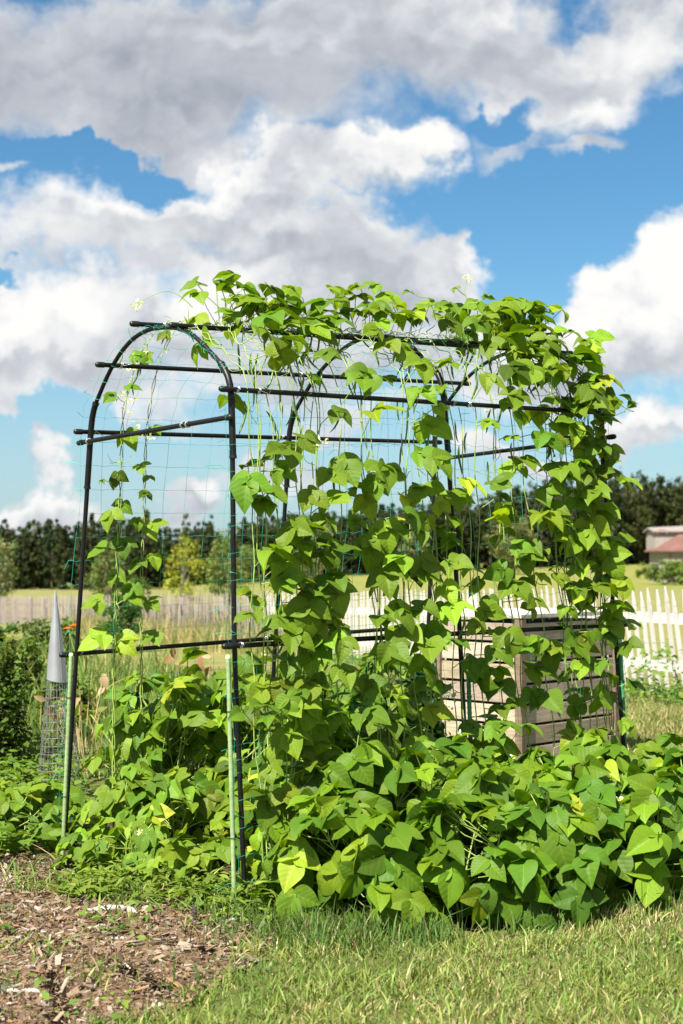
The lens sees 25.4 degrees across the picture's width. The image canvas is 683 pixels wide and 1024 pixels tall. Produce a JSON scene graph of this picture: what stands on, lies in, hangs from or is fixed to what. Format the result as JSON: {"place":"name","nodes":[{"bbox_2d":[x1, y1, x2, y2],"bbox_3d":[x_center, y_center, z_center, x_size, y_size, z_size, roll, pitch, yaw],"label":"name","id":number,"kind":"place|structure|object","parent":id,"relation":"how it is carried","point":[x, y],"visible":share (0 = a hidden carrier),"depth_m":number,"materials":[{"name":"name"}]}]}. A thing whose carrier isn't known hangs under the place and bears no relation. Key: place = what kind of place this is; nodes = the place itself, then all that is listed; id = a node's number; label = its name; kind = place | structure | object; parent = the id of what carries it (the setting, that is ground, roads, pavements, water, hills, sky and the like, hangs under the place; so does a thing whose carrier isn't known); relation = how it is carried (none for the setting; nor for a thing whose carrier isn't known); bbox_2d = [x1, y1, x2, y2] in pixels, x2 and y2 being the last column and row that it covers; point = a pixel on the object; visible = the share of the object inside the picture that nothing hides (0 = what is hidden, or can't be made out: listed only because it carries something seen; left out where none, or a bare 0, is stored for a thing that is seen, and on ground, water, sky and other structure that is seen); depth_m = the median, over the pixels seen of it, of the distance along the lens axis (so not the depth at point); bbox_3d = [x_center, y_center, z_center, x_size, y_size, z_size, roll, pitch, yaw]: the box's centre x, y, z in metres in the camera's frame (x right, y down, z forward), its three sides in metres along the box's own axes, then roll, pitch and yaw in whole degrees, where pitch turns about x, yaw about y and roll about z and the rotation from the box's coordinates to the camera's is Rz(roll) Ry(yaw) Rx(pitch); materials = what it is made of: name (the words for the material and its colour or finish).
{"place":"outdoors","nodes":[
{"label":"outdoors","id":0,"kind":"place"},
{"bbox_2d":[6,622,214,760],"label":"weedy grass","id":1,"kind":"structure","parent":0,"point":[86,670],"depth_m":11.59,"materials":[{"name":"green plant"}]},
{"bbox_2d":[0,849,276,1023],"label":"mulch path","id":2,"kind":"structure","parent":0,"point":[136,996],"depth_m":4.46,"materials":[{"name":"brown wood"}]},
{"bbox_2d":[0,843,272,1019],"bbox_3d":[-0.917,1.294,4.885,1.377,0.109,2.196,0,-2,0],"label":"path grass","id":3,"kind":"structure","parent":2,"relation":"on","point":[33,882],"depth_m":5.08,"materials":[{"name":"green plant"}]},
{"bbox_2d":[0,893,272,1023],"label":"path weeds","id":4,"kind":"object","parent":2,"relation":"on","point":[46,996],"visible":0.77,"depth_m":4.60,"materials":[{"name":"green plant"}]},
{"bbox_2d":[59,606,297,661],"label":"tall grass","id":5,"kind":"structure","parent":0,"point":[199,634],"depth_m":25.40,"materials":[{"name":"beige plant"}]},
{"bbox_2d":[0,563,682,1023],"bbox_3d":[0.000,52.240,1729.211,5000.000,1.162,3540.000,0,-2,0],"label":"ground","id":6,"kind":"structure","parent":0,"point":[642,585],"depth_m":4.92,"materials":[{"name":"green plant"}]},
{"bbox_2d":[0,633,45,724],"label":"shrub","id":7,"kind":"object","parent":6,"relation":"on","point":[36,669],"visible":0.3,"depth_m":10.55,"materials":[{"name":"green plant"}]},
{"bbox_2d":[0,638,47,765],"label":"shrub","id":8,"kind":"object","parent":6,"relation":"on","point":[11,704],"visible":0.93,"depth_m":8.20,"materials":[{"name":"green plant"}]},
{"bbox_2d":[0,594,84,626],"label":"picket fence","id":9,"kind":"object","parent":6,"relation":"on","point":[29,604],"visible":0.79,"depth_m":44.59,"materials":[{"name":"grey wood"}]},
{"bbox_2d":[14,614,91,672],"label":"shrub","id":10,"kind":"object","parent":6,"relation":"on","point":[34,630],"visible":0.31,"depth_m":15.34,"materials":[{"name":"green plant"}]},
{"bbox_2d":[0,732,111,863],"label":"weeds","id":11,"kind":"object","parent":6,"relation":"on","point":[12,770],"visible":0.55,"depth_m":7.65,"materials":[{"name":"green plant"}]},
{"bbox_2d":[38,680,83,787],"bbox_3d":[-1.402,1.111,7.571,0.243,0.625,0.242,0,-2,0],"label":"wire cage","id":12,"kind":"object","parent":6,"relation":"on","point":[54,730],"visible":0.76,"depth_m":7.57,"materials":[{"name":"grey metal"}]},
{"bbox_2d":[46,590,66,682],"bbox_3d":[-1.423,0.621,7.585,0.104,0.459,0.104,0,-2,0],"label":"metal cone","id":13,"kind":"object","parent":12,"relation":"on","point":[56,669],"visible":0.97,"depth_m":7.55,"materials":[{"name":"silver metal"}]},
{"bbox_2d":[33,673,95,739],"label":"shrub","id":14,"kind":"object","parent":6,"relation":"on","point":[84,691],"visible":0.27,"depth_m":9.91,"materials":[{"name":"green plant"}]},
{"bbox_2d":[83,536,133,601],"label":"tree","id":15,"kind":"object","parent":6,"relation":"on","point":[98,574],"visible":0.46,"depth_m":57.71,"materials":[{"name":"green plant"}]},
{"bbox_2d":[96,592,143,646],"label":"shrub","id":16,"kind":"object","parent":6,"relation":"on","point":[127,610],"visible":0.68,"depth_m":23.35,"materials":[{"name":"green plant"}]},
{"bbox_2d":[83,592,269,639],"bbox_3d":[-3.718,2.153,30.688,0.204,1.404,14.850,1,-2,-21],"label":"picket fence","id":17,"kind":"object","parent":6,"relation":"on","point":[181,606],"visible":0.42,"depth_m":27.74,"materials":[{"name":"grey wood"}]},
{"bbox_2d":[159,535,209,613],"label":"tree","id":18,"kind":"object","parent":6,"relation":"on","point":[183,563],"visible":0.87,"depth_m":53.85,"materials":[{"name":"green plant"}]},
{"bbox_2d":[202,523,262,605],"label":"tree","id":19,"kind":"object","parent":6,"relation":"on","point":[219,581],"visible":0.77,"depth_m":59.72,"materials":[{"name":"green plant"}]},
{"bbox_2d":[0,467,682,589],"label":"forest","id":20,"kind":"object","parent":6,"relation":"on","point":[57,537],"depth_m":152.52,"materials":[{"name":"green plant"}]},
{"bbox_2d":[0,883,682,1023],"bbox_3d":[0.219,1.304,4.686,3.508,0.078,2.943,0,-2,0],"label":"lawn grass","id":21,"kind":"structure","parent":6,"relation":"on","point":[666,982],"depth_m":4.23,"materials":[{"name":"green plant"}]},
{"bbox_2d":[0,817,682,929],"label":"garden bed","id":22,"kind":"object","parent":6,"relation":"on","point":[630,888],"visible":0.01,"depth_m":5.43,"materials":[{"name":"soil"}]},
{"bbox_2d":[0,775,67,853],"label":"bean plant","id":23,"kind":"object","parent":22,"relation":"on","point":[43,829],"visible":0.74,"depth_m":6.18,"materials":[{"name":"green plant"}]},
{"bbox_2d":[3,779,90,844],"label":"bean plant","id":24,"kind":"object","parent":22,"relation":"on","point":[52,792],"visible":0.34,"depth_m":6.37,"materials":[{"name":"green plant"}]},
{"bbox_2d":[55,817,125,870],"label":"bean plant","id":25,"kind":"object","parent":22,"relation":"on","point":[96,831],"visible":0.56,"depth_m":5.77,"materials":[{"name":"green plant"}]},
{"bbox_2d":[78,333,153,827],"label":"bean vine","id":26,"kind":"object","parent":22,"relation":"on","point":[123,643],"visible":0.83,"depth_m":6.13,"materials":[{"name":"green plant"}]},
{"bbox_2d":[69,706,164,831],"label":"bean plant","id":27,"kind":"object","parent":22,"relation":"on","point":[128,731],"visible":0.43,"depth_m":6.17,"materials":[{"name":"green plant"}]},
{"bbox_2d":[80,819,170,880],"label":"bean plant","id":28,"kind":"object","parent":22,"relation":"on","point":[95,845],"visible":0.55,"depth_m":5.64,"materials":[{"name":"green plant"}]},
{"bbox_2d":[101,817,170,875],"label":"bean plant","id":29,"kind":"object","parent":22,"relation":"on","point":[152,836],"visible":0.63,"depth_m":5.57,"materials":[{"name":"green plant"}]},
{"bbox_2d":[85,670,187,827],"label":"bean plant","id":30,"kind":"object","parent":22,"relation":"on","point":[125,696],"visible":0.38,"depth_m":6.54,"materials":[{"name":"green plant"}]},
{"bbox_2d":[88,763,186,859],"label":"bean plant","id":31,"kind":"object","parent":22,"relation":"on","point":[123,795],"visible":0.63,"depth_m":5.95,"materials":[{"name":"green plant"}]},
{"bbox_2d":[120,316,174,803],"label":"bean vine","id":32,"kind":"object","parent":22,"relation":"on","point":[129,588],"visible":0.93,"depth_m":6.21,"materials":[{"name":"green plant"}]},
{"bbox_2d":[17,851,315,927],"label":"bed weeds","id":33,"kind":"object","parent":22,"relation":"on","point":[103,872],"visible":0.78,"depth_m":5.25,"materials":[{"name":"green plant"}]},
{"bbox_2d":[129,676,222,842],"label":"bean plant","id":34,"kind":"object","parent":22,"relation":"on","point":[163,713],"visible":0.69,"depth_m":6.20,"materials":[{"name":"green plant"}]},
{"bbox_2d":[132,833,225,886],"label":"bean plant","id":35,"kind":"object","parent":22,"relation":"on","point":[173,849],"visible":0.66,"depth_m":5.43,"materials":[{"name":"green plant"}]},
{"bbox_2d":[130,765,239,848],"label":"bean plant","id":36,"kind":"object","parent":22,"relation":"on","point":[196,793],"visible":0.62,"depth_m":5.85,"materials":[{"name":"green plant"}]},
{"bbox_2d":[163,647,220,810],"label":"bean plant","id":37,"kind":"object","parent":22,"relation":"on","point":[200,679],"visible":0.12,"depth_m":6.64,"materials":[{"name":"green plant"}]},
{"bbox_2d":[155,697,243,839],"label":"bean plant","id":38,"kind":"object","parent":22,"relation":"on","point":[219,739],"visible":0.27,"depth_m":6.33,"materials":[{"name":"green plant"}]},
{"bbox_2d":[175,835,251,890],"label":"bean plant","id":39,"kind":"object","parent":22,"relation":"on","point":[222,850],"visible":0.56,"depth_m":5.43,"materials":[{"name":"green plant"}]},
{"bbox_2d":[225,655,236,903],"bbox_3d":[-0.375,0.967,5.170,0.022,0.948,0.172,0,-2,-14],"label":"plant stake","id":40,"kind":"object","parent":22,"relation":"on","point":[231,779],"visible":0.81,"depth_m":5.17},
{"bbox_2d":[198,749,272,852],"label":"bean plant","id":41,"kind":"object","parent":22,"relation":"on","point":[222,765],"visible":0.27,"depth_m":5.96,"materials":[{"name":"green plant"}]},
{"bbox_2d":[188,650,288,827],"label":"bean plant","id":42,"kind":"object","parent":22,"relation":"on","point":[219,716],"visible":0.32,"depth_m":6.33,"materials":[{"name":"green plant"}]},
{"bbox_2d":[165,289,315,879],"bbox_3d":[-0.375,0.274,5.531,0.384,2.197,0.786,1,-2,-27],"label":"bean vine","id":43,"kind":"object","parent":22,"relation":"on","point":[246,487],"visible":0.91,"depth_m":5.30,"materials":[{"name":"green plant"}]},
{"bbox_2d":[166,316,321,886],"bbox_3d":[-0.418,0.314,5.421,0.711,2.093,0.287,-1,-2,28],"label":"bean vine","id":44,"kind":"object","parent":22,"relation":"on","point":[286,534],"visible":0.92,"depth_m":5.32,"materials":[{"name":"green plant"}]},
{"bbox_2d":[239,761,302,879],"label":"bean plant","id":45,"kind":"object","parent":22,"relation":"on","point":[255,839],"visible":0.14,"depth_m":5.44,"materials":[{"name":"green plant"}]},
{"bbox_2d":[215,281,332,818],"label":"bean vine","id":46,"kind":"object","parent":22,"relation":"on","point":[306,613],"visible":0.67,"depth_m":5.41,"materials":[{"name":"green plant"}]},
{"bbox_2d":[237,756,314,880],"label":"bean plant","id":47,"kind":"object","parent":22,"relation":"on","point":[249,816],"visible":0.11,"depth_m":5.63,"materials":[{"name":"green plant"}]},
{"bbox_2d":[213,278,342,786],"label":"bean vine","id":48,"kind":"object","parent":22,"relation":"on","point":[307,720],"visible":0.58,"depth_m":5.40,"materials":[{"name":"green plant"}]},
{"bbox_2d":[234,282,362,890],"bbox_3d":[-0.172,0.233,5.643,0.303,2.285,0.748,1,-2,-26],"label":"bean vine","id":49,"kind":"object","parent":22,"relation":"on","point":[345,673],"visible":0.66,"depth_m":5.48,"materials":[{"name":"green plant"}]},
{"bbox_2d":[257,764,344,900],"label":"bean plant","id":50,"kind":"object","parent":22,"relation":"on","point":[308,876],"visible":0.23,"depth_m":5.31,"materials":[{"name":"green plant"}]},
{"bbox_2d":[245,283,374,780],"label":"bean vine","id":51,"kind":"object","parent":22,"relation":"on","point":[350,465],"visible":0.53,"depth_m":5.57,"materials":[{"name":"green plant"}]},
{"bbox_2d":[249,779,391,926],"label":"bean plant","id":52,"kind":"object","parent":22,"relation":"on","point":[290,859],"visible":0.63,"depth_m":5.06,"materials":[{"name":"green plant"}]},
{"bbox_2d":[59,321,627,895],"bbox_3d":[0.046,0.343,6.303,2.137,2.205,1.266,1,-2,-36],"label":"bean trellis","id":53,"kind":"object","parent":22,"relation":"on","point":[233,643],"visible":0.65,"depth_m":6.06,"materials":[{"name":"metal"}]},
{"bbox_2d":[179,276,361,842],"bbox_3d":[-0.338,0.228,5.548,0.761,2.290,0.405,-2,-2,43],"label":"bean vine","id":54,"kind":"object","parent":53,"relation":"attached to","point":[308,498],"visible":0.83,"depth_m":5.39,"materials":[{"name":"green plant"}]},
{"bbox_2d":[214,280,341,821],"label":"bean vine","id":55,"kind":"object","parent":53,"relation":"attached to","point":[307,751],"visible":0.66,"depth_m":5.42,"materials":[{"name":"green plant"}]},
{"bbox_2d":[213,270,359,763],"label":"bean vine","id":56,"kind":"object","parent":53,"relation":"attached to","point":[345,647],"visible":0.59,"depth_m":5.47,"materials":[{"name":"green plant"}]},
{"bbox_2d":[242,282,414,821],"bbox_3d":[-0.048,0.232,5.818,0.308,2.296,0.815,2,-2,-43],"label":"bean vine","id":57,"kind":"object","parent":53,"relation":"attached to","point":[380,480],"visible":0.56,"depth_m":5.63,"materials":[{"name":"green plant"}]},
{"bbox_2d":[50,321,632,890],"bbox_3d":[0.018,0.358,6.287,2.121,2.253,1.295,1,-2,-36],"label":"garden netting","id":58,"kind":"object","parent":53,"relation":"attached to","point":[254,525],"visible":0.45,"depth_m":6.14,"materials":[{"name":"green plastic"}]},
{"bbox_2d":[281,285,442,790],"bbox_3d":[0.085,0.228,5.908,0.738,2.292,0.300,-2,-2,43],"label":"bean vine","id":59,"kind":"object","parent":53,"relation":"attached to","point":[424,367],"visible":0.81,"depth_m":5.77,"materials":[{"name":"green plant"}]},
{"bbox_2d":[331,293,470,740],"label":"bean vine","id":60,"kind":"object","parent":53,"relation":"attached to","point":[425,568],"visible":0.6,"depth_m":5.77,"materials":[{"name":"green plant"}]},
{"bbox_2d":[405,297,549,739],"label":"bean vine","id":61,"kind":"object","parent":53,"relation":"attached to","point":[506,686],"visible":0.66,"depth_m":6.00,"materials":[{"name":"green plant"}]},
{"bbox_2d":[432,301,563,763],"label":"bean vine","id":62,"kind":"object","parent":53,"relation":"attached to","point":[534,671],"visible":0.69,"depth_m":6.14,"materials":[{"name":"green plant"}]},
{"bbox_2d":[443,296,624,764],"bbox_3d":[0.818,0.232,6.457,0.877,2.333,0.381,-1,-2,36],"label":"bean vine","id":63,"kind":"object","parent":53,"relation":"attached to","point":[598,524],"visible":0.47,"depth_m":6.30,"materials":[{"name":"green plant"}]},
{"bbox_2d":[491,307,619,768],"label":"bean vine","id":64,"kind":"object","parent":53,"relation":"attached to","point":[559,471],"visible":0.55,"depth_m":6.27,"materials":[{"name":"green plant"}]},
{"bbox_2d":[476,297,647,739],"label":"bean vine","id":65,"kind":"object","parent":53,"relation":"attached to","point":[612,560],"visible":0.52,"depth_m":6.33,"materials":[{"name":"green plant"}]},
{"bbox_2d":[493,304,643,731],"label":"bean vine","id":66,"kind":"object","parent":53,"relation":"attached to","point":[625,586],"visible":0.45,"depth_m":6.37,"materials":[{"name":"green plant"}]},
{"bbox_2d":[291,705,400,892],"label":"bean plant","id":67,"kind":"object","parent":22,"relation":"on","point":[368,763],"visible":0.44,"depth_m":5.38,"materials":[{"name":"green plant"}]},
{"bbox_2d":[277,298,420,788],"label":"bean vine","id":68,"kind":"object","parent":22,"relation":"on","point":[394,646],"visible":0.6,"depth_m":5.63,"materials":[{"name":"green plant"}]},
{"bbox_2d":[290,309,423,798],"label":"bean vine","id":69,"kind":"object","parent":22,"relation":"on","point":[365,504],"visible":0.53,"depth_m":5.63,"materials":[{"name":"green plant"}]},
{"bbox_2d":[339,674,401,791],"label":"bean plant","id":70,"kind":"object","parent":22,"relation":"on","point":[356,697],"visible":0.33,"depth_m":6.49,"materials":[{"name":"green plant"}]},
{"bbox_2d":[317,807,470,934],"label":"bean plant","id":71,"kind":"object","parent":22,"relation":"on","point":[377,857],"visible":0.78,"depth_m":4.87,"materials":[{"name":"green plant"}]},
{"bbox_2d":[374,680,429,761],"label":"bean plant","id":72,"kind":"object","parent":22,"relation":"on","point":[413,719],"visible":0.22,"depth_m":6.82,"materials":[{"name":"green plant"}]},
{"bbox_2d":[339,282,474,751],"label":"bean vine","id":73,"kind":"object","parent":22,"relation":"on","point":[436,636],"visible":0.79,"depth_m":5.77,"materials":[{"name":"green plant"}]},
{"bbox_2d":[342,300,488,755],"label":"bean vine","id":74,"kind":"object","parent":22,"relation":"on","point":[473,668],"visible":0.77,"depth_m":5.86,"materials":[{"name":"green plant"}]},
{"bbox_2d":[370,741,484,889],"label":"bean plant","id":75,"kind":"object","parent":22,"relation":"on","point":[395,782],"visible":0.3,"depth_m":5.34,"materials":[{"name":"green plant"}]},
{"bbox_2d":[381,307,492,740],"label":"bean vine","id":76,"kind":"object","parent":22,"relation":"on","point":[458,499],"visible":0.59,"depth_m":5.89,"materials":[{"name":"green plant"}]},
{"bbox_2d":[361,281,522,760],"bbox_3d":[0.428,0.208,6.071,0.324,2.343,0.728,1,-2,-41],"label":"bean vine","id":77,"kind":"object","parent":22,"relation":"on","point":[492,653],"visible":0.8,"depth_m":5.89,"materials":[{"name":"green plant"}]},
{"bbox_2d":[396,730,495,857],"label":"bean plant","id":78,"kind":"object","parent":22,"relation":"on","point":[459,745],"visible":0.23,"depth_m":5.54,"materials":[{"name":"green plant"}]},
{"bbox_2d":[374,291,528,759],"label":"bean vine","id":79,"kind":"object","parent":22,"relation":"on","point":[512,640],"visible":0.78,"depth_m":5.92,"materials":[{"name":"green plant"}]},
{"bbox_2d":[372,792,558,929],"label":"bean plant","id":80,"kind":"object","parent":22,"relation":"on","point":[484,897],"visible":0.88,"depth_m":4.88,"materials":[{"name":"green plant"}]},
{"bbox_2d":[424,758,547,911],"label":"bean plant","id":81,"kind":"object","parent":22,"relation":"on","point":[470,777],"visible":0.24,"depth_m":5.17,"materials":[{"name":"green plant"}]},
{"bbox_2d":[431,300,551,751],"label":"bean vine","id":82,"kind":"object","parent":22,"relation":"on","point":[498,570],"visible":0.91,"depth_m":6.06,"materials":[{"name":"green plant"}]},
{"bbox_2d":[428,300,586,772],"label":"bean vine","id":83,"kind":"object","parent":22,"relation":"on","point":[551,699],"visible":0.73,"depth_m":6.13,"materials":[{"name":"green plant"}]},
{"bbox_2d":[479,759,583,893],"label":"bean plant","id":84,"kind":"object","parent":22,"relation":"on","point":[525,776],"visible":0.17,"depth_m":5.33,"materials":[{"name":"green plant"}]},
{"bbox_2d":[455,304,612,765],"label":"bean vine","id":85,"kind":"object","parent":22,"relation":"on","point":[603,697],"visible":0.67,"depth_m":6.22,"materials":[{"name":"green plant"}]},
{"bbox_2d":[460,781,613,930],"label":"bean plant","id":86,"kind":"object","parent":22,"relation":"on","point":[549,840],"visible":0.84,"depth_m":4.94,"materials":[{"name":"green plant"}]},
{"bbox_2d":[486,321,595,772],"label":"bean vine","id":87,"kind":"object","parent":22,"relation":"on","point":[580,668],"visible":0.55,"depth_m":6.27,"materials":[{"name":"green plant"}]},
{"bbox_2d":[517,745,586,838],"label":"bean plant","id":88,"kind":"object","parent":22,"relation":"on","point":[560,763],"visible":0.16,"depth_m":5.84,"materials":[{"name":"green plant"}]},
{"bbox_2d":[480,314,629,738],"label":"bean vine","id":89,"kind":"object","parent":22,"relation":"on","point":[587,538],"visible":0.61,"depth_m":6.31,"materials":[{"name":"green plant"}]},
{"bbox_2d":[528,307,635,739],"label":"bean vine","id":90,"kind":"object","parent":22,"relation":"on","point":[598,337],"visible":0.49,"depth_m":6.44,"materials":[{"name":"green plant"}]},
{"bbox_2d":[542,774,645,908],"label":"bean plant","id":91,"kind":"object","parent":22,"relation":"on","point":[595,801],"visible":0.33,"depth_m":5.21,"materials":[{"name":"green plant"}]},
{"bbox_2d":[559,732,645,779],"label":"bean plant","id":92,"kind":"object","parent":22,"relation":"on","point":[614,748],"visible":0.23,"depth_m":5.90,"materials":[{"name":"green plant"}]},
{"bbox_2d":[574,746,674,888],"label":"bean plant","id":93,"kind":"object","parent":22,"relation":"on","point":[599,767],"visible":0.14,"depth_m":5.53,"materials":[{"name":"green plant"}]},
{"bbox_2d":[581,764,682,907],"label":"bean plant","id":94,"kind":"object","parent":22,"relation":"on","point":[644,803],"visible":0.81,"depth_m":5.15,"materials":[{"name":"green plant"}]},
{"bbox_2d":[188,875,682,959],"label":"long grass","id":95,"kind":"structure","parent":6,"relation":"on","point":[360,926],"depth_m":4.76,"materials":[{"name":"green plant"}]},
{"bbox_2d":[267,585,682,690],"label":"picket fence","id":96,"kind":"object","parent":6,"relation":"on","point":[660,618],"visible":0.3,"depth_m":13.61,"materials":[{"name":"white paint"}]},
{"bbox_2d":[434,608,619,759],"bbox_3d":[1.114,1.028,9.066,0.652,0.874,0.988,-2,-2,44],"label":"compost bin","id":97,"kind":"object","parent":6,"relation":"on","point":[542,721],"visible":0.34,"depth_m":8.78,"materials":[{"name":"beige wood"}]},
{"bbox_2d":[624,642,682,697],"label":"tall weeds","id":98,"kind":"object","parent":6,"relation":"on","point":[640,670],"visible":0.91,"depth_m":12.74,"materials":[{"name":"green plant"}]},
{"bbox_2d":[634,559,682,584],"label":"shrub","id":99,"kind":"object","parent":6,"relation":"on","point":[674,569],"visible":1,"depth_m":124.44,"materials":[{"name":"green plant"}]},
{"bbox_2d":[0,0,682,555],"label":"sky","id":100,"kind":"structure","parent":0,"point":[532,150],"materials":[{"name":"blue"}]},
{"bbox_2d":[568,689,682,769],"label":"back lawn grass","id":101,"kind":"structure","parent":0,"point":[653,708],"depth_m":11.06,"materials":[{"name":"green plant"}]},
{"bbox_2d":[643,526,682,582],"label":"barn","id":102,"kind":"structure","parent":0,"point":[664,543],"depth_m":137.35,"materials":[{"name":"red"}]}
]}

